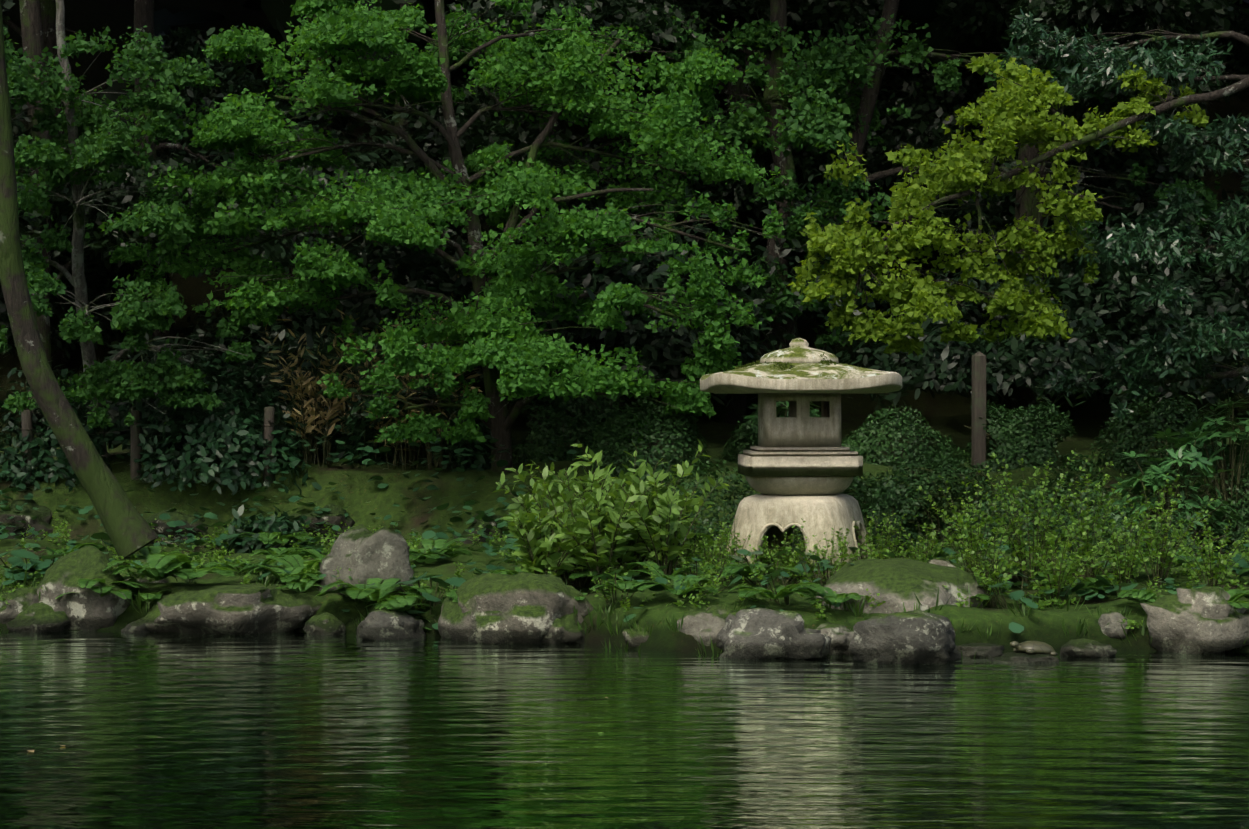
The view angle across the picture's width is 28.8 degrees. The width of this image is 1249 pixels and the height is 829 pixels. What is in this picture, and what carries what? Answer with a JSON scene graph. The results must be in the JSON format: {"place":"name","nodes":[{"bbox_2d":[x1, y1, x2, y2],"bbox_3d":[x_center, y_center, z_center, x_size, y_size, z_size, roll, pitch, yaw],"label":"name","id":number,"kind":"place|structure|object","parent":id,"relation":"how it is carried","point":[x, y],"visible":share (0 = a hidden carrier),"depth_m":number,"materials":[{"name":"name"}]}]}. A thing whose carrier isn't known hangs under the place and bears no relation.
{"place":"outdoors","nodes":[
{"label":"outdoors","id":0,"kind":"place"},
{"bbox_2d":[0,630,1248,828],"bbox_3d":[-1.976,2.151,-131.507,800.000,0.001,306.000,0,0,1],"label":"pond water","id":1,"kind":"structure","parent":0,"point":[280,730],"depth_m":10.67,"materials":[{"name":"green liquid"}]},
{"bbox_2d":[992,652,1058,662],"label":"rock","id":2,"kind":"object","parent":1,"relation":"in","point":[1016,657],"visible":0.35,"depth_m":13.77,"materials":[{"name":"grey stone"}]},
{"bbox_2d":[1010,641,1057,655],"bbox_3d":[2.346,1.334,13.897,0.312,0.079,0.190,7,-5,-19],"label":"turtle","id":3,"kind":"object","parent":2,"relation":"on","point":[1032,647],"visible":0.88,"depth_m":13.84},
{"bbox_2d":[1060,638,1116,657],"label":"rock","id":4,"kind":"object","parent":1,"relation":"in","point":[1082,647],"visible":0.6,"depth_m":14.04,"materials":[{"name":"grey stone"}]},
{"bbox_2d":[0,0,1248,652],"bbox_3d":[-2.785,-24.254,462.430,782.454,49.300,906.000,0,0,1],"label":"terrain","id":5,"kind":"structure","parent":0,"point":[948,414],"depth_m":19.33,"materials":[{"name":"green plant"}]},
{"bbox_2d":[0,499,54,539],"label":"bank rock","id":6,"kind":"object","parent":5,"relation":"on","point":[28,512],"visible":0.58,"depth_m":19.07,"materials":[{"name":"grey stone"}]},
{"bbox_2d":[21,410,34,485],"bbox_3d":[-4.794,0.320,19.515,0.094,0.714,0.096,-3,1,-29],"label":"fence post","id":7,"kind":"object","parent":5,"relation":"on","point":[26,423],"visible":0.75,"depth_m":19.48,"materials":[{"name":"brown wood"}]},
{"bbox_2d":[6,602,70,632],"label":"rock","id":8,"kind":"object","parent":5,"relation":"on","point":[39,617],"visible":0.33,"depth_m":15.60,"materials":[{"name":"green stone"}]},
{"bbox_2d":[0,587,38,623],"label":"rock","id":9,"kind":"object","parent":8,"relation":"on","point":[19,602],"visible":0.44,"depth_m":15.72,"materials":[{"name":"grey stone"}]},
{"bbox_2d":[0,0,158,559],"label":"tree trunk","id":10,"kind":"object","parent":5,"relation":"on","point":[129,529],"visible":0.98,"depth_m":16.96,"materials":[{"name":"brown plant"}]},
{"bbox_2d":[36,546,130,630],"bbox_3d":[-3.551,1.241,15.894,0.673,0.765,0.486,0,0,1],"label":"rock","id":11,"kind":"object","parent":5,"relation":"on","point":[90,610],"visible":0.52,"depth_m":15.71,"materials":[{"name":"grey stone"}]},
{"bbox_2d":[0,0,255,466],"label":"tree","id":12,"kind":"object","parent":5,"relation":"on","point":[98,147],"visible":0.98,"depth_m":18.78,"materials":[{"name":"green plant"}]},
{"bbox_2d":[121,620,149,633],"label":"rock","id":13,"kind":"object","parent":5,"relation":"on","point":[137,626],"visible":0.29,"depth_m":15.49,"materials":[{"name":"grey stone"}]},
{"bbox_2d":[130,406,141,479],"bbox_3d":[-3.923,0.289,19.507,0.094,0.714,0.096,0,0,24],"label":"fence post","id":14,"kind":"object","parent":5,"relation":"on","point":[135,442],"visible":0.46,"depth_m":19.47,"materials":[{"name":"brown wood"}]},
{"bbox_2d":[121,559,191,582],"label":"rock","id":15,"kind":"object","parent":5,"relation":"on","point":[165,580],"visible":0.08,"depth_m":16.38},
{"bbox_2d":[145,509,209,544],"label":"bank rock","id":16,"kind":"object","parent":5,"relation":"on","point":[162,527],"visible":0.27,"depth_m":19.00,"materials":[{"name":"grey stone"}]},
{"bbox_2d":[131,583,321,634],"bbox_3d":[-2.554,1.335,15.774,1.071,0.473,1.045,0,0,36],"label":"rock","id":17,"kind":"object","parent":5,"relation":"on","point":[235,608],"visible":0.62,"depth_m":15.44,"materials":[{"name":"grey stone"}]},
{"bbox_2d":[0,351,517,557],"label":"shrubs","id":18,"kind":"object","parent":5,"relation":"on","point":[229,430],"visible":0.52,"depth_m":19.47,"materials":[{"name":"green plant"}]},
{"bbox_2d":[263,406,274,483],"bbox_3d":[-2.855,0.291,19.488,0.096,0.714,0.094,1,1,27],"label":"fence post","id":19,"kind":"object","parent":5,"relation":"on","point":[269,411],"visible":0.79,"depth_m":19.45,"materials":[{"name":"brown wood"}]},
{"bbox_2d":[289,504,354,542],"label":"bank rock","id":20,"kind":"object","parent":5,"relation":"on","point":[335,515],"visible":0.25,"depth_m":19.02,"materials":[{"name":"grey stone"}]},
{"bbox_2d":[303,612,345,634],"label":"rock","id":21,"kind":"object","parent":5,"relation":"on","point":[326,623],"visible":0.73,"depth_m":15.39,"materials":[{"name":"green stone"}]},
{"bbox_2d":[317,524,413,596],"bbox_3d":[-1.712,1.119,16.049,0.640,0.790,0.521,0,0,-11],"label":"rock","id":22,"kind":"object","parent":5,"relation":"on","point":[363,552],"visible":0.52,"depth_m":15.88,"materials":[{"name":"grey stone"}]},
{"bbox_2d":[264,289,477,470],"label":"sasa culms","id":23,"kind":"object","parent":5,"relation":"on","point":[405,453],"visible":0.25,"depth_m":19.88,"materials":[{"name":"plant"}]},
{"bbox_2d":[258,272,481,450],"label":"dry sasa leaves","id":24,"kind":"object","parent":23,"relation":"attached to","point":[308,386],"visible":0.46,"depth_m":19.86,"materials":[{"name":"brown plant"}]},
{"bbox_2d":[356,610,425,639],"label":"rock","id":25,"kind":"object","parent":5,"relation":"on","point":[386,625],"visible":0.52,"depth_m":15.11,"materials":[{"name":"grey stone"}]},
{"bbox_2d":[109,0,791,472],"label":"leaves","id":26,"kind":"object","parent":5,"relation":"on","point":[495,338],"visible":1,"depth_m":19.23,"materials":[{"name":"green plant"}]},
{"bbox_2d":[438,578,504,640],"bbox_3d":[-0.809,1.332,15.249,0.729,0.650,0.855,0,0,1],"label":"rock","id":27,"kind":"object","parent":5,"relation":"on","point":[454,622],"visible":0.19,"depth_m":15.04,"materials":[{"name":"stone"}]},
{"bbox_2d":[456,572,592,643],"bbox_3d":[-0.625,1.306,15.143,0.902,0.669,0.743,0,0,1],"label":"rock","id":28,"kind":"object","parent":27,"relation":"on","point":[531,607],"visible":0.52,"depth_m":14.85,"materials":[{"name":"grey stone"}]},
{"bbox_2d":[453,513,511,543],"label":"bank rock","id":29,"kind":"object","parent":5,"relation":"on","point":[475,524],"visible":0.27,"depth_m":18.62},
{"bbox_2d":[541,612,584,643],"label":"rock","id":30,"kind":"object","parent":5,"relation":"on","point":[563,629],"visible":0.48,"depth_m":14.81,"materials":[{"name":"stone"}]},
{"bbox_2d":[2,0,1231,436],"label":"forest trunks","id":31,"kind":"object","parent":5,"relation":"on","point":[36,30],"visible":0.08,"depth_m":23.03,"materials":[{"name":"brown plant"}]},
{"bbox_2d":[1,0,1248,322],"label":"forest crowns","id":32,"kind":"object","parent":31,"relation":"attached to","point":[987,18],"visible":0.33,"depth_m":22.40,"materials":[{"name":"green plant"}]},
{"bbox_2d":[0,566,1247,657],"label":"grass tufts","id":33,"kind":"object","parent":5,"relation":"on","point":[1079,627],"depth_m":14.57,"materials":[{"name":"green plant"}]},
{"bbox_2d":[0,0,1248,426],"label":"understory leaves","id":34,"kind":"object","parent":5,"relation":"on","point":[946,368],"visible":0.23,"depth_m":21.46,"materials":[{"name":"green plant"}]},
{"bbox_2d":[0,450,1248,628],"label":"ground cover plants","id":35,"kind":"object","parent":5,"relation":"on","point":[1053,536],"visible":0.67,"depth_m":15.66,"materials":[{"name":"green plant"}]},
{"bbox_2d":[0,518,1248,629],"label":"ferns","id":36,"kind":"object","parent":5,"relation":"on","point":[183,567],"visible":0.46,"depth_m":15.64,"materials":[{"name":"green plant"}]},
{"bbox_2d":[0,430,1248,632],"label":"ground cover plants","id":37,"kind":"object","parent":5,"relation":"on","point":[1014,628],"visible":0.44,"depth_m":18.43,"materials":[{"name":"green plant"}]},
{"bbox_2d":[0,288,1248,444],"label":"green sasa leaves","id":38,"kind":"object","parent":5,"relation":"on","point":[717,399],"visible":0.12,"depth_m":20.92,"materials":[{"name":"green plant"}]},
{"bbox_2d":[0,538,1248,622],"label":"plant stalks","id":39,"kind":"object","parent":5,"relation":"on","point":[796,582],"visible":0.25,"depth_m":15.21,"materials":[{"name":"green plant"}]},
{"bbox_2d":[0,532,1248,628],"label":"round leaved plants","id":40,"kind":"object","parent":39,"relation":"attached to","point":[452,581],"visible":0.65,"depth_m":15.45,"materials":[{"name":"green plant"}]},
{"bbox_2d":[7,0,1248,128],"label":"tree foliage","id":41,"kind":"object","parent":5,"relation":"on","point":[921,13],"visible":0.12,"depth_m":27.45,"materials":[{"name":"green plant"}]},
{"bbox_2d":[623,623,648,647],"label":"rock","id":42,"kind":"object","parent":5,"relation":"on","point":[637,638],"visible":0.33,"depth_m":14.49,"materials":[{"name":"grey stone"}]},
{"bbox_2d":[293,0,1106,424],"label":"forest trunks","id":43,"kind":"object","parent":5,"relation":"on","point":[867,104],"visible":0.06,"depth_m":21.95,"materials":[{"name":"brown plant"}]},
{"bbox_2d":[677,605,736,645],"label":"rock","id":44,"kind":"object","parent":5,"relation":"on","point":[708,622],"visible":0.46,"depth_m":14.36,"materials":[{"name":"grey stone"}]},
{"bbox_2d":[716,608,830,658],"bbox_3d":[0.846,1.380,14.116,0.701,0.515,0.482,0,0,1],"label":"rock","id":45,"kind":"object","parent":5,"relation":"on","point":[759,633],"visible":0.77,"depth_m":13.94,"materials":[{"name":"grey stone"}]},
{"bbox_2d":[700,338,901,577],"bbox_3d":[1.183,0.288,16.456,1.336,1.615,1.337,0,0,1],"label":"stone lantern","id":46,"kind":"object","parent":5,"relation":"on","point":[796,465],"visible":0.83,"depth_m":16.12,"materials":[{"name":"stone"}]},
{"bbox_2d":[735,352,839,369],"bbox_3d":[0.990,-0.328,16.239,0.834,0.177,0.569,0,0,38],"label":"moss","id":47,"kind":"object","parent":46,"relation":"on","point":[788,364],"visible":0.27,"depth_m":16.18,"materials":[{"name":"green plant"}]},
{"bbox_2d":[814,622,853,654],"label":"rock","id":48,"kind":"object","parent":5,"relation":"on","point":[840,636],"visible":0.4,"depth_m":14.17,"materials":[{"name":"grey stone"}]},
{"bbox_2d":[496,401,1248,607],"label":"shrub stems","id":49,"kind":"object","parent":5,"relation":"on","point":[579,582],"visible":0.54,"depth_m":15.84,"materials":[{"name":"plant"}]},
{"bbox_2d":[492,438,729,576],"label":"bright shrub leaves","id":50,"kind":"object","parent":49,"relation":"attached to","point":[633,524],"visible":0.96,"depth_m":15.78,"materials":[{"name":"green plant"}]},
{"bbox_2d":[512,376,1248,567],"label":"bushes","id":51,"kind":"object","parent":49,"relation":"attached to","point":[1013,441],"visible":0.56,"depth_m":18.95,"materials":[{"name":"green plant"}]},
{"bbox_2d":[743,396,1248,537],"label":"rhododendron leaves","id":52,"kind":"object","parent":49,"relation":"attached to","point":[1151,474],"visible":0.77,"depth_m":17.87,"materials":[{"name":"green plant"}]},
{"bbox_2d":[562,0,1222,415],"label":"maple wood","id":53,"kind":"object","parent":5,"relation":"on","point":[828,122],"visible":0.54,"depth_m":21.42,"materials":[{"name":"green plant"}]},
{"bbox_2d":[816,558,986,613],"bbox_3d":[1.742,1.221,14.973,1.044,0.654,1.009,0,0,-25],"label":"rock","id":54,"kind":"object","parent":5,"relation":"on","point":[896,583],"visible":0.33,"depth_m":14.70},
{"bbox_2d":[848,609,958,663],"bbox_3d":[1.587,1.361,13.870,0.635,0.491,0.537,0,0,1],"label":"rock","id":55,"kind":"object","parent":5,"relation":"on","point":[917,636],"visible":0.71,"depth_m":13.69,"materials":[{"name":"grey stone"}]},
{"bbox_2d":[927,557,954,566],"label":"rock","id":56,"kind":"object","parent":5,"relation":"on","point":[939,561],"visible":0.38,"depth_m":15.99,"materials":[{"name":"grey stone"}]},
{"bbox_2d":[953,648,961,659],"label":"rock","id":57,"kind":"object","parent":5,"relation":"on","point":[958,652],"visible":0.04,"depth_m":13.93,"materials":[{"name":"grey stone"}]},
{"bbox_2d":[972,352,985,468],"bbox_3d":[2.893,0.078,19.833,0.100,1.180,0.100,0,0,-7],"label":"sign post","id":58,"kind":"object","parent":5,"relation":"on","point":[978,404],"visible":0.73,"depth_m":19.78,"materials":[{"name":"brown wood"}]},
{"bbox_2d":[955,643,1004,656],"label":"rock","id":59,"kind":"object","parent":5,"relation":"on","point":[982,650],"visible":0.56,"depth_m":14.07,"materials":[{"name":"grey stone"}]},
{"bbox_2d":[787,53,1248,355],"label":"maple wood","id":60,"kind":"object","parent":5,"relation":"on","point":[957,173],"visible":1,"depth_m":17.51,"materials":[{"name":"green plant"}]},
{"bbox_2d":[1098,611,1134,638],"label":"rock","id":61,"kind":"object","parent":5,"relation":"on","point":[1110,623],"visible":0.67,"depth_m":14.48,"materials":[{"name":"grey stone"}]},
{"bbox_2d":[1001,7,1248,422],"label":"tree","id":62,"kind":"object","parent":5,"relation":"on","point":[1174,357],"visible":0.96,"depth_m":18.21,"materials":[{"name":"green plant"}]},
{"bbox_2d":[1156,592,1167,596],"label":"rock","id":63,"kind":"object","parent":5,"relation":"on","point":[1158,594],"visible":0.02,"depth_m":14.77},
{"bbox_2d":[1140,586,1248,653],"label":"rock","id":64,"kind":"object","parent":5,"relation":"on","point":[1206,620],"visible":0.71,"depth_m":14.29,"materials":[{"name":"grey stone"}]}
]}

